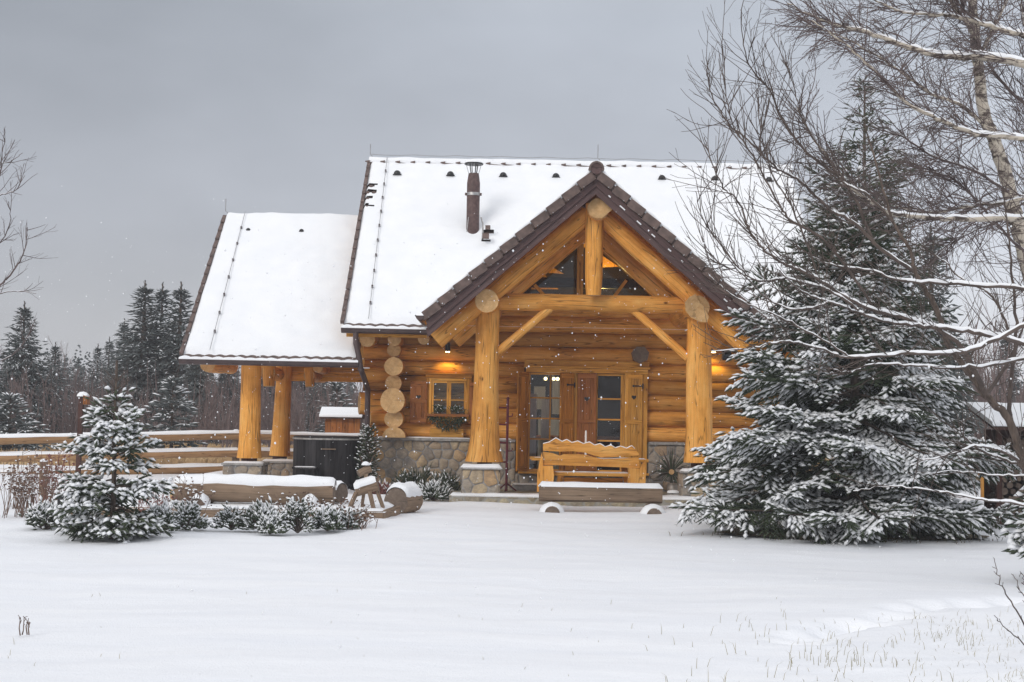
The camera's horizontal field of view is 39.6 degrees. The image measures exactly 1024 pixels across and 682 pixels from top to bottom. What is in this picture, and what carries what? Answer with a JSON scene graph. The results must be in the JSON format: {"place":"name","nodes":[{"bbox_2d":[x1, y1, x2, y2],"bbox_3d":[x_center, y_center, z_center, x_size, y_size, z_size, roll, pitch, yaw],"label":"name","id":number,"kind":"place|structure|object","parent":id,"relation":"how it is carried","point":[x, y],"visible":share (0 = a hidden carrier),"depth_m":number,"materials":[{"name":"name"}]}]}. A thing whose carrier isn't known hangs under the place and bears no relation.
{"place":"outdoors","nodes":[
{"label":"outdoors","id":0,"kind":"place"},
{"bbox_2d":[0,442,980,479],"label":"meadow grass","id":1,"kind":"structure","parent":0,"point":[198,460],"depth_m":36.66,"materials":[{"name":"plant"}]},
{"bbox_2d":[0,445,1023,681],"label":"ground","id":2,"kind":"structure","parent":0,"point":[431,607],"depth_m":12.09,"materials":[{"name":"snow"}]},
{"bbox_2d":[0,364,13,430],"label":"conifer tree","id":3,"kind":"object","parent":2,"relation":"on","point":[2,385],"visible":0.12,"depth_m":48.02,"materials":[{"name":"green plant"}]},
{"bbox_2d":[5,361,33,429],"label":"bare tree","id":4,"kind":"object","parent":2,"relation":"on","point":[18,388],"visible":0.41,"depth_m":43.66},
{"bbox_2d":[8,447,40,508],"bbox_3d":[-7.531,2.114,21.904,0.462,0.947,0.548,4,-4,-42],"label":"dry plant","id":5,"kind":"object","parent":2,"relation":"on","point":[17,466],"visible":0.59,"depth_m":21.86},
{"bbox_2d":[18,615,30,635],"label":"dry plant","id":6,"kind":"object","parent":2,"relation":"on","point":[28,623],"visible":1,"depth_m":9.91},
{"bbox_2d":[0,128,55,361],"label":"bare tree","id":7,"kind":"object","parent":2,"relation":"on","point":[17,233],"visible":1,"depth_m":22.04,"materials":[{"name":"brown plant"}]},
{"bbox_2d":[0,392,67,451],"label":"frosted fir","id":8,"kind":"object","parent":2,"relation":"on","point":[20,426],"visible":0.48,"depth_m":40.78,"materials":[{"name":"green plant"}]},
{"bbox_2d":[0,461,67,517],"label":"dry plant","id":9,"kind":"object","parent":2,"relation":"on","point":[20,488],"visible":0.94,"depth_m":19.73,"materials":[{"name":"plant"}]},
{"bbox_2d":[7,364,60,445],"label":"bare tree","id":10,"kind":"object","parent":2,"relation":"on","point":[49,410],"visible":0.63,"depth_m":45.66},
{"bbox_2d":[0,301,73,432],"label":"conifer tree","id":11,"kind":"object","parent":2,"relation":"on","point":[31,372],"visible":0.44,"depth_m":49.85,"materials":[{"name":"green plant"}]},
{"bbox_2d":[18,495,62,529],"bbox_3d":[-5.927,2.201,18.161,0.656,0.461,0.571,-1,-4,34],"label":"juniper shrub","id":12,"kind":"object","parent":2,"relation":"on","point":[41,518],"visible":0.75,"depth_m":18.08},
{"bbox_2d":[38,459,47,502],"bbox_3d":[-7.615,2.328,23.104,0.134,0.835,0.135,1,-3,0],"label":"timber stub","id":13,"kind":"object","parent":2,"relation":"on","point":[41,466],"visible":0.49,"depth_m":23.06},
{"bbox_2d":[20,450,78,502],"bbox_3d":[-7.137,2.114,22.037,0.820,0.975,0.884,1,-3,0],"label":"dry plant","id":14,"kind":"object","parent":2,"relation":"on","point":[55,468],"visible":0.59,"depth_m":21.93,"materials":[{"name":"red plant"}]},
{"bbox_2d":[34,341,76,432],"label":"conifer tree","id":15,"kind":"object","parent":2,"relation":"on","point":[55,349],"visible":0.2,"depth_m":57.93,"materials":[{"name":"green plant"}]},
{"bbox_2d":[57,496,63,505],"bbox_3d":[-6.279,2.331,19.702,0.122,0.429,0.108,1,-3,0],"label":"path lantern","id":16,"kind":"object","parent":2,"relation":"on","point":[59,499],"visible":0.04,"depth_m":19.67,"materials":[{"name":"black metal"}]},
{"bbox_2d":[50,382,79,432],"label":"bare tree","id":17,"kind":"object","parent":2,"relation":"on","point":[70,428],"visible":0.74,"depth_m":49.77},
{"bbox_2d":[45,336,88,407],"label":"bare tree","id":18,"kind":"object","parent":2,"relation":"on","point":[61,350],"visible":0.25,"depth_m":61.61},
{"bbox_2d":[71,361,86,398],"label":"conifer tree","id":19,"kind":"object","parent":2,"relation":"on","point":[78,373],"visible":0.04,"depth_m":69.90,"materials":[{"name":"green plant"}]},
{"bbox_2d":[57,509,104,534],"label":"juniper shrub","id":20,"kind":"object","parent":2,"relation":"on","point":[73,512],"visible":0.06,"depth_m":17.65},
{"bbox_2d":[75,392,89,473],"bbox_3d":[-9.202,2.085,30.422,0.271,2.010,0.234,1,-3,0],"label":"bird box post","id":21,"kind":"object","parent":2,"relation":"on","point":[83,400],"visible":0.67,"depth_m":30.39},
{"bbox_2d":[81,344,104,409],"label":"conifer tree","id":22,"kind":"object","parent":2,"relation":"on","point":[98,350],"visible":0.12,"depth_m":65.93,"materials":[{"name":"green plant"}]},
{"bbox_2d":[90,336,114,412],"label":"conifer tree","id":23,"kind":"object","parent":2,"relation":"on","point":[106,353],"visible":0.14,"depth_m":59.95,"materials":[{"name":"green plant"}]},
{"bbox_2d":[45,360,178,542],"bbox_3d":[-4.808,1.376,17.250,1.535,2.281,1.488,2,-3,-13],"label":"spruce tree","id":24,"kind":"object","parent":2,"relation":"on","point":[113,493],"visible":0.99,"depth_m":17.05,"materials":[{"name":"green plant"}]},
{"bbox_2d":[91,318,133,429],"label":"conifer tree","id":25,"kind":"object","parent":2,"relation":"on","point":[117,345],"visible":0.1,"depth_m":56.92,"materials":[{"name":"green plant"}]},
{"bbox_2d":[97,371,136,443],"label":"bare tree","id":26,"kind":"object","parent":2,"relation":"on","point":[112,394],"visible":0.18,"depth_m":48.24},
{"bbox_2d":[0,429,238,474],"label":"rail fence","id":27,"kind":"object","parent":2,"relation":"on","point":[158,453],"visible":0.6,"depth_m":32.88,"materials":[{"name":"brown wood"}]},
{"bbox_2d":[94,280,176,442],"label":"conifer tree","id":28,"kind":"object","parent":2,"relation":"on","point":[134,372],"visible":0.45,"depth_m":54.68,"materials":[{"name":"green plant"}]},
{"bbox_2d":[119,382,151,430],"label":"bare tree","id":29,"kind":"object","parent":2,"relation":"on","point":[141,400],"visible":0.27,"depth_m":47.07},
{"bbox_2d":[110,282,189,405],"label":"conifer tree","id":30,"kind":"object","parent":2,"relation":"on","point":[161,295],"visible":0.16,"depth_m":55.97,"materials":[{"name":"green plant"}]},
{"bbox_2d":[138,488,185,511],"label":"dry plant","id":31,"kind":"object","parent":2,"relation":"on","point":[148,506],"visible":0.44,"depth_m":19.66,"materials":[{"name":"red plant"}]},
{"bbox_2d":[145,497,179,532],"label":"juniper shrub","id":32,"kind":"object","parent":2,"relation":"on","point":[164,508],"visible":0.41,"depth_m":18.12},
{"bbox_2d":[137,376,207,460],"bbox_3d":[-9.130,2.275,38.351,2.132,2.695,2.289,1,-3,0],"label":"frosted fir","id":33,"kind":"object","parent":2,"relation":"on","point":[190,408],"visible":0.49,"depth_m":38.36,"materials":[{"name":"green plant"}]},
{"bbox_2d":[125,281,228,444],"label":"conifer tree","id":34,"kind":"object","parent":2,"relation":"on","point":[181,328],"visible":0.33,"depth_m":54.64,"materials":[{"name":"green plant"}]},
{"bbox_2d":[171,499,211,530],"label":"juniper shrub","id":35,"kind":"object","parent":2,"relation":"on","point":[189,518],"visible":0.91,"depth_m":18.61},
{"bbox_2d":[168,472,215,513],"bbox_3d":[-4.439,2.154,19.832,0.628,0.672,0.459,0,-3,25],"label":"dry plant","id":36,"kind":"object","parent":2,"relation":"on","point":[199,493],"visible":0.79,"depth_m":19.79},
{"bbox_2d":[160,364,224,445],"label":"conifer tree","id":37,"kind":"object","parent":2,"relation":"on","point":[191,374],"visible":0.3,"depth_m":51.69,"materials":[{"name":"green plant"}]},
{"bbox_2d":[194,372,224,446],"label":"bare tree","id":38,"kind":"object","parent":2,"relation":"on","point":[210,423],"visible":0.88,"depth_m":41.82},
{"bbox_2d":[46,491,399,518],"bbox_3d":[-4.339,2.629,22.562,5.215,0.292,3.860,1,-3,0],"label":"raised bed","id":39,"kind":"object","parent":2,"relation":"on","point":[388,510],"visible":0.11,"depth_m":21.07,"materials":[{"name":"wood"}]},
{"bbox_2d":[174,473,336,506],"bbox_3d":[-3.860,2.269,21.274,2.404,0.555,0.871,1,-3,0],"label":"log bench","id":40,"kind":"object","parent":39,"relation":"on","point":[234,488],"visible":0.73,"depth_m":21.26,"materials":[{"name":"wood"}]},
{"bbox_2d":[335,481,347,502],"bbox_3d":[-2.770,2.318,21.960,0.388,0.348,0.301,-1,-3,33],"label":"log stub","id":41,"kind":"object","parent":39,"relation":"on","point":[341,490],"visible":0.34,"depth_m":21.85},
{"bbox_2d":[348,455,384,507],"bbox_3d":[-2.154,2.090,21.107,0.543,0.805,0.239,1,-3,0],"label":"log reindeer","id":42,"kind":"object","parent":39,"relation":"on","point":[369,485],"visible":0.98,"depth_m":21.04},
{"bbox_2d":[213,366,240,447],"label":"bare tree","id":43,"kind":"object","parent":2,"relation":"on","point":[231,417],"visible":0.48,"depth_m":44.13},
{"bbox_2d":[214,367,240,444],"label":"conifer tree","id":44,"kind":"object","parent":2,"relation":"on","point":[225,378],"visible":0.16,"depth_m":55.75,"materials":[{"name":"green plant"}]},
{"bbox_2d":[211,501,249,529],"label":"juniper shrub","id":45,"kind":"object","parent":2,"relation":"on","point":[227,515],"visible":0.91,"depth_m":18.75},
{"bbox_2d":[236,495,278,530],"bbox_3d":[-3.321,2.268,18.770,0.641,0.480,0.526,1,-3,0],"label":"juniper shrub","id":46,"kind":"object","parent":2,"relation":"on","point":[259,507],"visible":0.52,"depth_m":18.68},
{"bbox_2d":[261,382,275,446],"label":"bare tree","id":47,"kind":"object","parent":2,"relation":"on","point":[268,420],"visible":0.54,"depth_m":45.68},
{"bbox_2d":[239,376,298,444],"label":"conifer tree","id":48,"kind":"object","parent":2,"relation":"on","point":[270,392],"visible":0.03,"depth_m":57.45,"materials":[{"name":"green plant"}]},
{"bbox_2d":[254,508,290,533],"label":"juniper shrub","id":49,"kind":"object","parent":2,"relation":"on","point":[273,522],"visible":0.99,"depth_m":18.22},
{"bbox_2d":[259,491,317,516],"bbox_3d":[-3.184,2.296,19.756,0.485,0.423,1.086,-2,-4,43],"label":"dry plant","id":50,"kind":"object","parent":2,"relation":"on","point":[278,503],"visible":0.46,"depth_m":19.83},
{"bbox_2d":[279,496,317,532],"bbox_3d":[-2.817,2.261,18.535,0.577,0.486,0.515,1,-3,0],"label":"juniper shrub","id":51,"kind":"object","parent":2,"relation":"on","point":[299,515],"visible":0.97,"depth_m":18.47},
{"bbox_2d":[292,466,317,475],"bbox_3d":[-3.920,2.538,26.424,0.551,0.422,0.555,1,-3,0],"label":"tub step","id":52,"kind":"object","parent":2,"relation":"on","point":[314,472],"visible":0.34,"depth_m":26.44,"materials":[{"name":"brown wood"}]},
{"bbox_2d":[291,381,318,442],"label":"conifer tree","id":53,"kind":"object","parent":2,"relation":"on","point":[297,385],"visible":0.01,"depth_m":59.61,"materials":[{"name":"green plant"}]},
{"bbox_2d":[290,381,323,431],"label":"bare tree","id":54,"kind":"object","parent":2,"relation":"on","point":[297,425],"visible":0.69,"depth_m":43.29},
{"bbox_2d":[261,430,373,457],"bbox_3d":[-4.659,2.724,34.656,4.354,1.083,0.301,3,-4,-38],"label":"rail fence","id":55,"kind":"object","parent":2,"relation":"on","point":[266,435],"visible":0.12,"depth_m":34.05,"materials":[{"name":"brown wood"}]},
{"bbox_2d":[302,382,340,432],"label":"conifer tree","id":56,"kind":"object","parent":2,"relation":"on","point":[311,398],"visible":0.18,"depth_m":51.72,"materials":[{"name":"green plant"}]},
{"bbox_2d":[310,503,345,530],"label":"juniper shrub","id":57,"kind":"object","parent":2,"relation":"on","point":[328,517],"visible":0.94,"depth_m":18.84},
{"bbox_2d":[292,435,363,486],"bbox_3d":[-3.524,2.316,27.506,1.436,0.950,1.562,1,-3,0],"label":"hot tub","id":58,"kind":"object","parent":2,"relation":"on","point":[336,463],"visible":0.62,"depth_m":26.84,"materials":[{"name":"grey wood"}]},
{"bbox_2d":[313,382,342,430],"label":"bare tree","id":59,"kind":"object","parent":2,"relation":"on","point":[327,399],"visible":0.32,"depth_m":41.77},
{"bbox_2d":[288,497,375,529],"bbox_3d":[-2.495,2.321,19.272,0.948,0.422,0.995,4,-4,-42],"label":"dry plant","id":60,"kind":"object","parent":2,"relation":"on","point":[338,504],"visible":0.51,"depth_m":19.25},
{"bbox_2d":[311,382,355,432],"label":"frosted fir","id":61,"kind":"object","parent":2,"relation":"on","point":[338,387],"visible":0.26,"depth_m":43.88,"materials":[{"name":"green plant"}]},
{"bbox_2d":[319,407,364,432],"bbox_3d":[-4.388,2.449,36.779,1.092,1.495,1.040,1,-3,0],"label":"garden hut","id":62,"kind":"object","parent":2,"relation":"on","point":[352,422],"visible":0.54,"depth_m":36.43,"materials":[{"name":"red wood"}]},
{"bbox_2d":[340,506,365,528],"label":"juniper shrub","id":63,"kind":"object","parent":2,"relation":"on","point":[351,519],"visible":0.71,"depth_m":19.17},
{"bbox_2d":[336,507,378,529],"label":"dry plant","id":64,"kind":"object","parent":2,"relation":"on","point":[365,519],"visible":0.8,"depth_m":19.19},
{"bbox_2d":[354,423,381,479],"bbox_3d":[-2.704,2.171,26.664,0.549,1.281,0.565,1,-3,0],"label":"column evergreen","id":65,"kind":"object","parent":2,"relation":"on","point":[368,432],"depth_m":26.63,"materials":[{"name":"green plant"}]},
{"bbox_2d":[372,479,394,493],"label":"shrub","id":66,"kind":"object","parent":2,"relation":"on","point":[384,486],"visible":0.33,"depth_m":26.02,"materials":[{"name":"red plant"}]},
{"bbox_2d":[384,481,422,513],"bbox_3d":[-1.710,2.483,22.547,0.424,0.516,0.561,0,-3,24],"label":"round log","id":67,"kind":"object","parent":2,"relation":"on","point":[407,497],"visible":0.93,"depth_m":22.35,"materials":[{"name":"wood"}]},
{"bbox_2d":[382,462,438,486],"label":"shrub","id":68,"kind":"object","parent":2,"relation":"on","point":[404,477],"visible":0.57,"depth_m":26.55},
{"bbox_2d":[417,475,452,500],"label":"shrub","id":69,"kind":"object","parent":2,"relation":"on","point":[431,490],"visible":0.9,"depth_m":25.69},
{"bbox_2d":[431,469,460,494],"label":"shrub","id":70,"kind":"object","parent":2,"relation":"on","point":[454,483],"visible":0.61,"depth_m":26.37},
{"bbox_2d":[178,144,815,506],"bbox_3d":[-0.074,-0.526,29.794,12.213,7.678,10.343,1,-3,0],"label":"log cabin","id":71,"kind":"object","parent":2,"relation":"on","point":[614,215],"visible":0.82,"depth_m":27.47,"materials":[{"name":"wood"}]},
{"bbox_2d":[433,404,445,413],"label":"window plants","id":72,"kind":"object","parent":71,"relation":"on","point":[436,408],"depth_m":27.22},
{"bbox_2d":[428,412,466,432],"bbox_3d":[-1.237,1.558,27.266,0.801,0.428,0.280,1,-3,0],"label":"fir swag","id":73,"kind":"object","parent":71,"relation":"hanging from","point":[437,419],"visible":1,"depth_m":27.23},
{"bbox_2d":[445,342,449,351],"bbox_3d":[-1.234,0.126,27.402,0.104,0.185,0.252,1,-3,0],"label":"wall lamp","id":74,"kind":"object","parent":71,"relation":"attached to","point":[447,346],"visible":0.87,"depth_m":27.29,"materials":[{"name":"black metal"}]},
{"bbox_2d":[423,373,473,422],"bbox_3d":[-1.223,1.094,27.360,0.977,0.956,0.362,1,-3,0],"label":"window","id":75,"kind":"structure","parent":71,"relation":"in","point":[448,378],"depth_m":27.41,"materials":[{"name":"brown wood"}]},
{"bbox_2d":[448,404,467,413],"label":"window plants","id":76,"kind":"object","parent":71,"relation":"on","point":[457,409],"depth_m":27.24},
{"bbox_2d":[497,397,516,490],"bbox_3d":[-0.221,1.930,26.660,0.570,1.770,0.355,0,-3,21],"label":"garden stand","id":77,"kind":"object","parent":71,"relation":"on","point":[506,484],"visible":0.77,"depth_m":26.62,"materials":[{"name":"red metal"}]},
{"bbox_2d":[527,373,559,470],"bbox_3d":[0.741,1.564,27.432,0.857,1.891,0.050,1,-3,0],"label":"glazed door","id":78,"kind":"structure","parent":71,"relation":"in","point":[530,374],"depth_m":27.42,"materials":[{"name":"brown wood"}]},
{"bbox_2d":[544,375,558,380],"bbox_3d":[0.823,0.309,29.287,0.322,1.010,0.096,1,-3,0],"label":"chandelier","id":79,"kind":"object","parent":71,"relation":"hanging from","point":[553,378],"visible":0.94,"depth_m":29.23,"materials":[{"name":"glass"}]},
{"bbox_2d":[534,243,626,294],"bbox_3d":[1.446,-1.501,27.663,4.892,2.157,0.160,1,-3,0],"label":"gable window","id":80,"kind":"structure","parent":71,"relation":"in","point":[580,250],"depth_m":27.58,"materials":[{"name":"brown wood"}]},
{"bbox_2d":[576,382,589,453],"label":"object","id":81,"kind":"structure","parent":71,"relation":"in","point":[577,382],"depth_m":27.42,"materials":[{"name":"orange wood"}]},
{"bbox_2d":[530,456,648,482],"bbox_3d":[1.418,2.481,26.257,2.180,0.694,0.715,1,-3,0],"label":"garden table","id":82,"kind":"object","parent":71,"relation":"on","point":[575,479],"visible":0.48,"depth_m":26.19,"materials":[{"name":"brown wood"}]},
{"bbox_2d":[537,437,645,491],"bbox_3d":[1.416,2.259,25.575,1.933,1.039,0.570,1,-3,0],"label":"carved bench","id":83,"kind":"object","parent":71,"relation":"on","point":[634,474],"visible":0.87,"depth_m":25.35,"materials":[{"name":"brown wood"}]},
{"bbox_2d":[595,374,622,471],"bbox_3d":[1.869,1.584,27.432,0.513,1.891,0.050,1,-3,0],"label":"glazed door","id":84,"kind":"structure","parent":71,"relation":"in","point":[621,375],"depth_m":27.42,"materials":[{"name":"brown wood"}]},
{"bbox_2d":[622,374,624,457],"bbox_3d":[2.307,1.591,27.432,0.354,1.891,0.050,1,-3,0],"label":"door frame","id":85,"kind":"structure","parent":71,"relation":"in","point":[623,411],"depth_m":27.43,"materials":[{"name":"brown wood"}]},
{"bbox_2d":[653,449,690,484],"bbox_3d":[2.987,2.412,26.772,0.763,0.864,0.216,1,-3,0],"label":"twig wreath","id":86,"kind":"object","parent":71,"relation":"on","point":[668,470],"visible":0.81,"depth_m":26.78,"materials":[{"name":"plant"}]},
{"bbox_2d":[667,483,677,493],"bbox_3d":[2.942,2.722,26.098,0.207,0.220,0.210,1,-3,0],"label":"zinc can","id":87,"kind":"object","parent":71,"relation":"on","point":[672,486],"visible":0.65,"depth_m":26.02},
{"bbox_2d":[667,490,678,494],"bbox_3d":[2.936,2.763,25.690,0.288,0.156,0.190,1,-3,0],"label":"rock","id":88,"kind":"object","parent":71,"relation":"on","point":[672,492],"visible":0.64,"depth_m":25.62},
{"bbox_2d":[722,351,731,359],"bbox_3d":[4.101,0.283,27.308,0.170,0.181,0.438,1,-3,0],"label":"floodlight","id":89,"kind":"object","parent":71,"relation":"attached to","point":[727,354],"visible":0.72,"depth_m":27.12,"materials":[{"name":"black metal"}]},
{"bbox_2d":[4,345,989,432],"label":"forest","id":90,"kind":"object","parent":2,"relation":"on","point":[81,371],"visible":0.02,"depth_m":71.54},
{"bbox_2d":[0,351,1022,445],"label":"brushwood","id":91,"kind":"object","parent":2,"relation":"on","point":[355,395],"visible":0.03,"depth_m":51.74,"materials":[{"name":"plant"}]},
{"bbox_2d":[8,586,1023,681],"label":"grass","id":92,"kind":"structure","parent":2,"relation":"on","point":[849,646],"depth_m":9.80,"materials":[{"name":"plant"}]},
{"bbox_2d":[538,481,665,513],"bbox_3d":[1.487,2.674,23.596,2.102,0.640,0.912,1,-3,0],"label":"log bench","id":93,"kind":"object","parent":2,"relation":"on","point":[650,494],"visible":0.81,"depth_m":23.65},
{"bbox_2d":[668,530,1005,543],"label":"sheltered grass","id":94,"kind":"structure","parent":2,"relation":"on","point":[800,537],"depth_m":19.07,"materials":[{"name":"plant"}]},
{"bbox_2d":[651,0,1023,534],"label":"alder tree","id":95,"kind":"object","parent":2,"relation":"on","point":[970,367],"visible":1,"depth_m":14.21,"materials":[{"name":"brown plant"}]},
{"bbox_2d":[666,158,1023,545],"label":"spruce tree","id":96,"kind":"object","parent":2,"relation":"on","point":[832,515],"visible":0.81,"depth_m":19.14,"materials":[{"name":"green plant"}]},
{"bbox_2d":[746,76,979,519],"bbox_3d":[5.575,-0.548,22.661,3.701,7.444,3.702,0,-3,18],"label":"spruce tree","id":97,"kind":"object","parent":2,"relation":"on","point":[866,419],"visible":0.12,"depth_m":22.55,"materials":[{"name":"green plant"}]},
{"bbox_2d":[740,0,1023,376],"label":"birch tree","id":98,"kind":"object","parent":2,"relation":"on","point":[978,54],"visible":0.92,"depth_m":17.37,"materials":[{"name":"grey plant"}]},
{"bbox_2d":[868,285,908,422],"bbox_3d":[10.273,1.108,38.027,3.080,5.986,3.159,3,-4,-38],"label":"conifer tree","id":99,"kind":"object","parent":2,"relation":"on","point":[896,298],"depth_m":38.01,"materials":[{"name":"green plant"}]},
{"bbox_2d":[880,223,986,490],"bbox_3d":[10.062,0.613,33.946,2.826,6.924,3.197,0,-3,13],"label":"conifer tree","id":100,"kind":"object","parent":2,"relation":"on","point":[960,397],"visible":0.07,"depth_m":33.76,"materials":[{"name":"green plant"}]},
{"bbox_2d":[956,343,990,436],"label":"conifer tree","id":101,"kind":"object","parent":2,"relation":"on","point":[972,396],"visible":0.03,"depth_m":49.80,"materials":[{"name":"green plant"}]},
{"bbox_2d":[971,437,983,497],"bbox_3d":[10.551,2.665,29.895,1.745,1.285,0.240,1,-3,0],"label":"plank fence","id":102,"kind":"object","parent":2,"relation":"on","point":[982,486],"visible":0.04,"depth_m":29.79,"materials":[{"name":"brown wood"}]},
{"bbox_2d":[957,344,998,439],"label":"bare tree","id":103,"kind":"object","parent":2,"relation":"on","point":[977,433],"visible":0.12,"depth_m":45.53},
{"bbox_2d":[957,294,1023,434],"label":"bare tree","id":104,"kind":"object","parent":2,"relation":"on","point":[994,349],"visible":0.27,"depth_m":48.91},
{"bbox_2d":[967,402,1023,525],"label":"wood shed","id":105,"kind":"structure","parent":2,"relation":"on","point":[1001,489],"depth_m":21.50,"materials":[{"name":"brown wood"}]},
{"bbox_2d":[979,329,1023,402],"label":"bare tree","id":106,"kind":"object","parent":2,"relation":"on","point":[1004,395],"visible":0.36,"depth_m":44.42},
{"bbox_2d":[987,339,1023,427],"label":"conifer tree","id":107,"kind":"object","parent":2,"relation":"on","point":[1017,386],"visible":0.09,"depth_m":53.88,"materials":[{"name":"green plant"}]},
{"bbox_2d":[993,557,1023,644],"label":"sapling","id":108,"kind":"object","parent":2,"relation":"on","point":[1011,601],"visible":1,"depth_m":9.66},
{"bbox_2d":[999,472,1023,559],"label":"fir tree","id":109,"kind":"object","parent":2,"relation":"on","point":[1015,546],"visible":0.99,"depth_m":14.45,"materials":[{"name":"green plant"}]},
{"bbox_2d":[0,0,1023,399],"label":"sky","id":110,"kind":"structure","parent":0,"point":[258,106],"materials":[{"name":"grey"}]},
{"bbox_2d":[1,193,1023,673],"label":"falling snow","id":111,"kind":"structure","parent":0,"point":[439,389],"depth_m":13.75,"materials":[{"name":"snow"}]},
{"bbox_2d":[717,528,988,539],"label":"bare soil","id":112,"kind":"structure","parent":0,"point":[771,530],"depth_m":19.52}
]}

